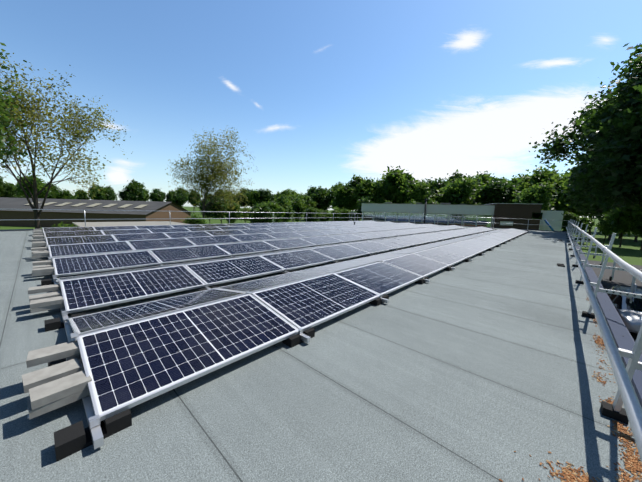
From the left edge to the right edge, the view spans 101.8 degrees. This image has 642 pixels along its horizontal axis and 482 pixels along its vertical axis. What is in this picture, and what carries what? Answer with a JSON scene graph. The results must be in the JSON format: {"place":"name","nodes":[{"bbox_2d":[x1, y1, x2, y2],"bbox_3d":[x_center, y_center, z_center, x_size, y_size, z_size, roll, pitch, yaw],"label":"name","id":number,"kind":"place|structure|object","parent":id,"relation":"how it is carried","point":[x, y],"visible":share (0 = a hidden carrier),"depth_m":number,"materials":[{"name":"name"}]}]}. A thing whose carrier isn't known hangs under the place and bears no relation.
{"place":"outdoors","nodes":[
{"label":"outdoors","id":0,"kind":"place"},
{"bbox_2d":[72,221,185,226],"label":"annex flat roof","id":1,"kind":"structure","parent":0,"point":[100,224],"depth_m":25.16,"materials":[{"name":"beige concrete"}]},
{"bbox_2d":[0,222,641,481],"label":"roof surface","id":2,"kind":"object","parent":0,"point":[482,368],"visible":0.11,"depth_m":2.09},
{"bbox_2d":[22,220,528,461],"bbox_3d":[2.086,-0.720,17.603,16.846,0.312,29.028,8,9,42],"label":"solar array","id":3,"kind":"object","parent":2,"relation":"on","point":[134,355],"visible":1,"depth_m":3.95,"materials":[{"name":"blue glass"}]},
{"bbox_2d":[499,298,641,481],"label":"fallen leaves","id":4,"kind":"object","parent":2,"relation":"on","point":[632,459],"visible":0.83,"depth_m":1.58,"materials":[{"name":"orange plant"}]},
{"bbox_2d":[0,206,641,265],"bbox_3d":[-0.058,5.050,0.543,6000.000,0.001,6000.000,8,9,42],"label":"ground grass","id":5,"kind":"structure","parent":0,"point":[628,251],"depth_m":51.23,"materials":[{"name":"green plant"}]},
{"bbox_2d":[0,176,9,196],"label":"tree","id":6,"kind":"object","parent":5,"relation":"on","point":[2,190],"visible":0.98,"depth_m":132.93,"materials":[{"name":"green plant"}]},
{"bbox_2d":[2,181,21,197],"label":"tree","id":7,"kind":"object","parent":5,"relation":"on","point":[12,193],"visible":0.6,"depth_m":135.15,"materials":[{"name":"green plant"}]},
{"bbox_2d":[0,42,26,169],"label":"dense tree","id":8,"kind":"object","parent":5,"relation":"on","point":[7,124],"visible":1,"depth_m":18.24,"materials":[{"name":"green plant"}]},
{"bbox_2d":[13,173,50,198],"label":"tree","id":9,"kind":"object","parent":5,"relation":"on","point":[40,185],"visible":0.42,"depth_m":132.51,"materials":[{"name":"green plant"}]},
{"bbox_2d":[43,183,61,198],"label":"tree","id":10,"kind":"object","parent":5,"relation":"on","point":[53,192],"visible":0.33,"depth_m":144.35,"materials":[{"name":"green plant"}]},
{"bbox_2d":[52,220,77,227],"bbox_3d":[-18.058,0.468,18.939,2.662,3.906,2.769,-3,8,-31],"label":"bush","id":11,"kind":"object","parent":5,"relation":"on","point":[62,224],"depth_m":18.66,"materials":[{"name":"green plant"}]},
{"bbox_2d":[0,50,131,228],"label":"sparse tree","id":12,"kind":"object","parent":5,"relation":"on","point":[33,116],"visible":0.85,"depth_m":22.41,"materials":[{"name":"green plant"}]},
{"bbox_2d":[57,188,78,198],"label":"tree","id":13,"kind":"object","parent":5,"relation":"on","point":[65,194],"visible":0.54,"depth_m":146.75,"materials":[{"name":"green plant"}]},
{"bbox_2d":[74,189,89,199],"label":"tree","id":14,"kind":"object","parent":5,"relation":"on","point":[83,195],"visible":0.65,"depth_m":173.63,"materials":[{"name":"green plant"}]},
{"bbox_2d":[0,197,190,226],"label":"building","id":15,"kind":"structure","parent":5,"relation":"on","point":[154,211],"depth_m":55.07,"materials":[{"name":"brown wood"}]},
{"bbox_2d":[89,185,111,199],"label":"tree","id":16,"kind":"object","parent":5,"relation":"on","point":[97,194],"visible":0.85,"depth_m":160.39,"materials":[{"name":"green plant"}]},
{"bbox_2d":[103,189,116,199],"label":"tree","id":17,"kind":"object","parent":5,"relation":"on","point":[110,194],"visible":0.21,"depth_m":164.33,"materials":[{"name":"green plant"}]},
{"bbox_2d":[106,185,116,199],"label":"tree","id":18,"kind":"object","parent":5,"relation":"on","point":[109,188],"visible":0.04,"depth_m":181.05,"materials":[{"name":"green plant"}]},
{"bbox_2d":[117,190,139,200],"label":"tree","id":19,"kind":"object","parent":5,"relation":"on","point":[123,195],"visible":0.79,"depth_m":166.37,"materials":[{"name":"green plant"}]},
{"bbox_2d":[123,178,146,200],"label":"tree","id":20,"kind":"object","parent":5,"relation":"on","point":[136,187],"visible":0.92,"depth_m":170.29,"materials":[{"name":"green plant"}]},
{"bbox_2d":[143,187,149,200],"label":"tree","id":21,"kind":"object","parent":5,"relation":"on","point":[147,193],"visible":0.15,"depth_m":197.47,"materials":[{"name":"green plant"}]},
{"bbox_2d":[148,188,166,201],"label":"tree","id":22,"kind":"object","parent":5,"relation":"on","point":[157,195],"visible":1,"depth_m":177.39,"materials":[{"name":"green plant"}]},
{"bbox_2d":[166,189,176,201],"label":"tree","id":23,"kind":"object","parent":5,"relation":"on","point":[169,196],"visible":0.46,"depth_m":182.44,"materials":[{"name":"green plant"}]},
{"bbox_2d":[170,193,187,206],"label":"tree","id":24,"kind":"object","parent":5,"relation":"on","point":[178,199],"visible":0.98,"depth_m":179.66,"materials":[{"name":"green plant"}]},
{"bbox_2d":[174,187,188,206],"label":"tree","id":25,"kind":"object","parent":5,"relation":"on","point":[186,193],"visible":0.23,"depth_m":199.29,"materials":[{"name":"green plant"}]},
{"bbox_2d":[181,213,206,223],"bbox_3d":[-14.494,-1.029,30.144,2.962,4.393,2.787,-4,9,-41],"label":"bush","id":26,"kind":"object","parent":5,"relation":"on","point":[194,221],"visible":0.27,"depth_m":29.39,"materials":[{"name":"green plant"}]},
{"bbox_2d":[187,189,200,213],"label":"tree","id":27,"kind":"object","parent":5,"relation":"on","point":[193,201],"visible":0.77,"depth_m":170.00,"materials":[{"name":"green plant"}]},
{"bbox_2d":[197,199,216,222],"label":"tree","id":28,"kind":"object","parent":5,"relation":"on","point":[206,213],"visible":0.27,"depth_m":63.04,"materials":[{"name":"green plant"}]},
{"bbox_2d":[165,125,255,217],"bbox_3d":[-14.795,-7.702,36.870,13.584,16.331,9.257,3,7,14],"label":"sparse tree","id":29,"kind":"object","parent":5,"relation":"on","point":[206,183],"visible":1,"depth_m":36.15,"materials":[{"name":"green plant"}]},
{"bbox_2d":[207,198,227,223],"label":"tree","id":30,"kind":"object","parent":5,"relation":"on","point":[217,214],"visible":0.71,"depth_m":57.64,"materials":[{"name":"green plant"}]},
{"bbox_2d":[224,200,243,223],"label":"tree","id":31,"kind":"object","parent":5,"relation":"on","point":[236,212],"visible":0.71,"depth_m":54.93,"materials":[{"name":"green plant"}]},
{"bbox_2d":[230,194,240,203],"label":"tree","id":32,"kind":"object","parent":5,"relation":"on","point":[234,198],"visible":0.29,"depth_m":173.98,"materials":[{"name":"green plant"}]},
{"bbox_2d":[237,187,250,207],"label":"tree","id":33,"kind":"object","parent":5,"relation":"on","point":[243,203],"visible":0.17,"depth_m":177.88,"materials":[{"name":"green plant"}]},
{"bbox_2d":[239,207,249,222],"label":"tree","id":34,"kind":"object","parent":5,"relation":"on","point":[245,213],"visible":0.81,"depth_m":65.93,"materials":[{"name":"green plant"}]},
{"bbox_2d":[243,189,259,206],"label":"tree","id":35,"kind":"object","parent":5,"relation":"on","point":[252,197],"visible":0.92,"depth_m":173.15,"materials":[{"name":"green plant"}]},
{"bbox_2d":[246,204,260,222],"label":"tree","id":36,"kind":"object","parent":5,"relation":"on","point":[255,206],"visible":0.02,"depth_m":58.66,"materials":[{"name":"green plant"}]},
{"bbox_2d":[250,203,274,222],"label":"tree","id":37,"kind":"object","parent":5,"relation":"on","point":[263,217],"visible":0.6,"depth_m":34.59,"materials":[{"name":"green plant"}]},
{"bbox_2d":[254,189,274,203],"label":"tree","id":38,"kind":"object","parent":5,"relation":"on","point":[266,196],"visible":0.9,"depth_m":176.15,"materials":[{"name":"green plant"}]},
{"bbox_2d":[264,200,285,222],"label":"tree","id":39,"kind":"object","parent":5,"relation":"on","point":[274,207],"visible":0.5,"depth_m":46.34,"materials":[{"name":"green plant"}]},
{"bbox_2d":[274,194,294,222],"bbox_3d":[-7.689,-5.495,53.337,4.800,8.236,5.196,4,7,18],"label":"tree","id":40,"kind":"object","parent":5,"relation":"on","point":[283,201],"visible":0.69,"depth_m":52.67,"materials":[{"name":"green plant"}]},
{"bbox_2d":[277,188,291,197],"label":"tree","id":41,"kind":"object","parent":5,"relation":"on","point":[287,192],"visible":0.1,"depth_m":95.25,"materials":[{"name":"green plant"}]},
{"bbox_2d":[286,193,301,221],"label":"tree","id":42,"kind":"object","parent":5,"relation":"on","point":[291,197],"visible":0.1,"depth_m":87.92,"materials":[{"name":"green plant"}]},
{"bbox_2d":[290,196,306,221],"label":"tree","id":43,"kind":"object","parent":5,"relation":"on","point":[299,206],"visible":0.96,"depth_m":64.36,"materials":[{"name":"green plant"}]},
{"bbox_2d":[304,208,313,221],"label":"tree","id":44,"kind":"object","parent":5,"relation":"on","point":[310,214],"visible":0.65,"depth_m":59.72,"materials":[{"name":"green plant"}]},
{"bbox_2d":[301,193,317,214],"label":"tree","id":45,"kind":"object","parent":5,"relation":"on","point":[310,202],"visible":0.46,"depth_m":89.16,"materials":[{"name":"green plant"}]},
{"bbox_2d":[305,185,319,209],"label":"tree","id":46,"kind":"object","parent":5,"relation":"on","point":[311,190],"visible":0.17,"depth_m":95.37,"materials":[{"name":"green plant"}]},
{"bbox_2d":[306,207,322,221],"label":"tree","id":47,"kind":"object","parent":5,"relation":"on","point":[317,214],"visible":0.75,"depth_m":59.43,"materials":[{"name":"green plant"}]},
{"bbox_2d":[310,186,330,211],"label":"tree","id":48,"kind":"object","parent":5,"relation":"on","point":[320,196],"visible":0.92,"depth_m":92.39,"materials":[{"name":"green plant"}]},
{"bbox_2d":[319,210,332,221],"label":"tree","id":49,"kind":"object","parent":5,"relation":"on","point":[326,216],"visible":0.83,"depth_m":64.43,"materials":[{"name":"green plant"}]},
{"bbox_2d":[325,181,342,205],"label":"tree","id":50,"kind":"object","parent":5,"relation":"on","point":[330,198],"visible":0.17,"depth_m":92.21,"materials":[{"name":"green plant"}]},
{"bbox_2d":[328,206,340,220],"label":"tree","id":51,"kind":"object","parent":5,"relation":"on","point":[334,217],"visible":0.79,"depth_m":67.67,"materials":[{"name":"green plant"}]},
{"bbox_2d":[329,183,356,210],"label":"tree","id":52,"kind":"object","parent":5,"relation":"on","point":[343,197],"visible":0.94,"depth_m":83.11,"materials":[{"name":"green plant"}]},
{"bbox_2d":[338,208,352,220],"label":"tree","id":53,"kind":"object","parent":5,"relation":"on","point":[343,217],"visible":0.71,"depth_m":58.94,"materials":[{"name":"green plant"}]},
{"bbox_2d":[348,211,361,220],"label":"tree","id":54,"kind":"object","parent":5,"relation":"on","point":[353,215],"visible":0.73,"depth_m":58.11,"materials":[{"name":"green plant"}]},
{"bbox_2d":[346,175,367,209],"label":"tree","id":55,"kind":"object","parent":5,"relation":"on","point":[358,179],"visible":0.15,"depth_m":83.75,"materials":[{"name":"green plant"}]},
{"bbox_2d":[355,196,372,216],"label":"tree","id":56,"kind":"object","parent":5,"relation":"on","point":[361,201],"visible":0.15,"depth_m":58.00,"materials":[{"name":"green plant"}]},
{"bbox_2d":[350,177,383,204],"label":"tree","id":57,"kind":"object","parent":5,"relation":"on","point":[368,188],"visible":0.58,"depth_m":79.71,"materials":[{"name":"green plant"}]},
{"bbox_2d":[377,165,418,202],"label":"tree","id":58,"kind":"object","parent":5,"relation":"on","point":[396,184],"visible":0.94,"depth_m":78.07,"materials":[{"name":"green plant"}]},
{"bbox_2d":[405,179,436,203],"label":"tree","id":59,"kind":"object","parent":5,"relation":"on","point":[421,193],"visible":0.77,"depth_m":75.81,"materials":[{"name":"green plant"}]},
{"bbox_2d":[421,177,447,195],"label":"tree","id":60,"kind":"object","parent":5,"relation":"on","point":[436,185],"visible":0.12,"depth_m":83.16,"materials":[{"name":"green plant"}]},
{"bbox_2d":[433,187,454,203],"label":"tree","id":61,"kind":"object","parent":5,"relation":"on","point":[440,197],"visible":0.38,"depth_m":76.35,"materials":[{"name":"green plant"}]},
{"bbox_2d":[446,169,465,183],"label":"tree","id":62,"kind":"object","parent":5,"relation":"on","point":[457,176],"visible":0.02,"depth_m":105.25,"materials":[{"name":"green plant"}]},
{"bbox_2d":[436,173,480,204],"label":"tree","id":63,"kind":"object","parent":5,"relation":"on","point":[459,192],"visible":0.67,"depth_m":74.79,"materials":[{"name":"green plant"}]},
{"bbox_2d":[361,202,563,230],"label":"building","id":64,"kind":"structure","parent":5,"relation":"on","point":[495,214],"depth_m":41.00,"materials":[{"name":"grey metal"}]},
{"bbox_2d":[424,199,426,223],"bbox_3d":[17.108,-3.267,43.170,0.400,7.300,0.380,8,9,42],"label":"pole","id":65,"kind":"object","parent":64,"relation":"attached to","point":[425,210],"visible":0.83,"depth_m":42.87,"materials":[{"name":"grey metal"}]},
{"bbox_2d":[467,176,485,198],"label":"tree","id":66,"kind":"object","parent":5,"relation":"on","point":[478,183],"visible":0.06,"depth_m":81.18,"materials":[{"name":"green plant"}]},
{"bbox_2d":[474,171,496,185],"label":"tree","id":67,"kind":"object","parent":5,"relation":"on","point":[484,179],"visible":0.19,"depth_m":115.45,"materials":[{"name":"green plant"}]},
{"bbox_2d":[475,177,511,204],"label":"tree","id":68,"kind":"object","parent":5,"relation":"on","point":[493,192],"visible":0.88,"depth_m":73.62,"materials":[{"name":"green plant"}]},
{"bbox_2d":[491,177,515,188],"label":"tree","id":69,"kind":"object","parent":5,"relation":"on","point":[505,181],"visible":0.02,"depth_m":97.10,"materials":[{"name":"green plant"}]},
{"bbox_2d":[503,183,518,202],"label":"tree","id":70,"kind":"object","parent":5,"relation":"on","point":[512,189],"visible":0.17,"depth_m":74.69,"materials":[{"name":"green plant"}]},
{"bbox_2d":[507,173,527,185],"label":"tree","id":71,"kind":"object","parent":5,"relation":"on","point":[515,181],"visible":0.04,"depth_m":106.23,"materials":[{"name":"green plant"}]},
{"bbox_2d":[511,165,559,208],"bbox_3d":[54.734,-10.055,66.231,11.102,17.919,11.917,3,7,14],"label":"tree","id":72,"kind":"object","parent":5,"relation":"on","point":[538,176],"visible":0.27,"depth_m":64.58,"materials":[{"name":"green plant"}]},
{"bbox_2d":[512,178,559,210],"bbox_3d":[44.837,-6.588,55.358,7.547,13.019,9.394,5,8,29],"label":"tree","id":73,"kind":"object","parent":5,"relation":"on","point":[537,194],"visible":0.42,"depth_m":53.29,"materials":[{"name":"green plant"}]},
{"bbox_2d":[549,173,572,213],"bbox_3d":[56.647,-8.578,64.273,10.274,15.476,10.966,5,8,26],"label":"tree","id":74,"kind":"object","parent":5,"relation":"on","point":[562,206],"visible":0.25,"depth_m":61.35,"materials":[{"name":"green plant"}]},
{"bbox_2d":[561,176,579,214],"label":"tree","id":75,"kind":"object","parent":5,"relation":"on","point":[567,209],"depth_m":67.09,"materials":[{"name":"green plant"}]},
{"bbox_2d":[561,211,581,233],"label":"tree","id":76,"kind":"object","parent":5,"relation":"on","point":[569,216],"visible":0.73,"depth_m":50.33,"materials":[{"name":"green plant"}]},
{"bbox_2d":[559,170,589,214],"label":"tree","id":77,"kind":"object","parent":5,"relation":"on","point":[566,177],"depth_m":92.01,"materials":[{"name":"green plant"}]},
{"bbox_2d":[569,171,592,234],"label":"tree","id":78,"kind":"object","parent":5,"relation":"on","point":[581,215],"depth_m":66.30,"materials":[{"name":"green plant"}]},
{"bbox_2d":[529,43,641,223],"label":"tree","id":79,"kind":"object","parent":5,"relation":"on","point":[606,171],"visible":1,"depth_m":18.64,"materials":[{"name":"green plant"}]},
{"bbox_2d":[575,214,595,242],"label":"tree","id":80,"kind":"object","parent":5,"relation":"on","point":[591,223],"visible":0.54,"depth_m":49.24,"materials":[{"name":"green plant"}]},
{"bbox_2d":[583,209,611,240],"bbox_3d":[64.905,-7.626,57.272,12.715,15.824,10.569,-1,7,-23],"label":"tree","id":81,"kind":"object","parent":5,"relation":"on","point":[609,238],"depth_m":57.95,"materials":[{"name":"green plant"}]},
{"bbox_2d":[594,210,611,244],"bbox_3d":[51.684,-2.360,46.886,3.395,6.689,3.816,6,8,35],"label":"tree","id":82,"kind":"object","parent":5,"relation":"on","point":[602,226],"visible":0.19,"depth_m":46.94,"materials":[{"name":"green plant"}]},
{"bbox_2d":[597,210,634,246],"bbox_3d":[51.569,-2.407,44.824,6.213,7.361,4.596,0,7,-11],"label":"tree","id":83,"kind":"object","parent":5,"relation":"on","point":[619,227],"visible":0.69,"depth_m":44.15,"materials":[{"name":"green plant"}]},
{"bbox_2d":[604,203,641,249],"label":"tree","id":84,"kind":"object","parent":5,"relation":"on","point":[626,213],"visible":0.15,"depth_m":42.46,"materials":[{"name":"green plant"}]},
{"bbox_2d":[625,215,641,237],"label":"tree","id":85,"kind":"object","parent":5,"relation":"on","point":[637,228],"visible":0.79,"depth_m":42.26,"materials":[{"name":"green plant"}]},
{"bbox_2d":[0,0,641,217],"label":"sky","id":86,"kind":"structure","parent":0,"point":[323,93],"materials":[{"name":"blue"}]},
{"bbox_2d":[588,260,641,340],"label":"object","id":87,"kind":"object","parent":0,"point":[622,278],"depth_m":22.36,"materials":[{"name":"metal"}]},
{"bbox_2d":[607,285,641,332],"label":"silver estate car","id":88,"kind":"object","parent":87,"relation":"on","point":[630,314],"visible":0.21,"depth_m":11.70,"materials":[{"name":"white paint"}]},
{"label":"building walls","id":89,"kind":"object","parent":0,"visible":0},
{"bbox_2d":[0,221,641,406],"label":"roof coping","id":90,"kind":"object","parent":89,"relation":"on","point":[622,336],"visible":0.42,"depth_m":3.61,"materials":[{"name":"grey metal"}]},
{"bbox_2d":[0,209,379,226],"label":"guardrail","id":91,"kind":"object","parent":90,"relation":"on","point":[229,218],"visible":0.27,"depth_m":16.57,"materials":[{"name":"metal"}]},
{"bbox_2d":[376,214,568,232],"bbox_3d":[15.024,-2.318,30.490,20.480,1.120,1.130,8,9,42],"label":"guardrail","id":92,"kind":"object","parent":90,"relation":"on","point":[482,222],"visible":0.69,"depth_m":28.46,"materials":[{"name":"metal"}]},
{"bbox_2d":[566,219,641,460],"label":"guardrail","id":93,"kind":"object","parent":90,"relation":"on","point":[631,412],"visible":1,"depth_m":2.00,"materials":[{"name":"metal"}]}
]}

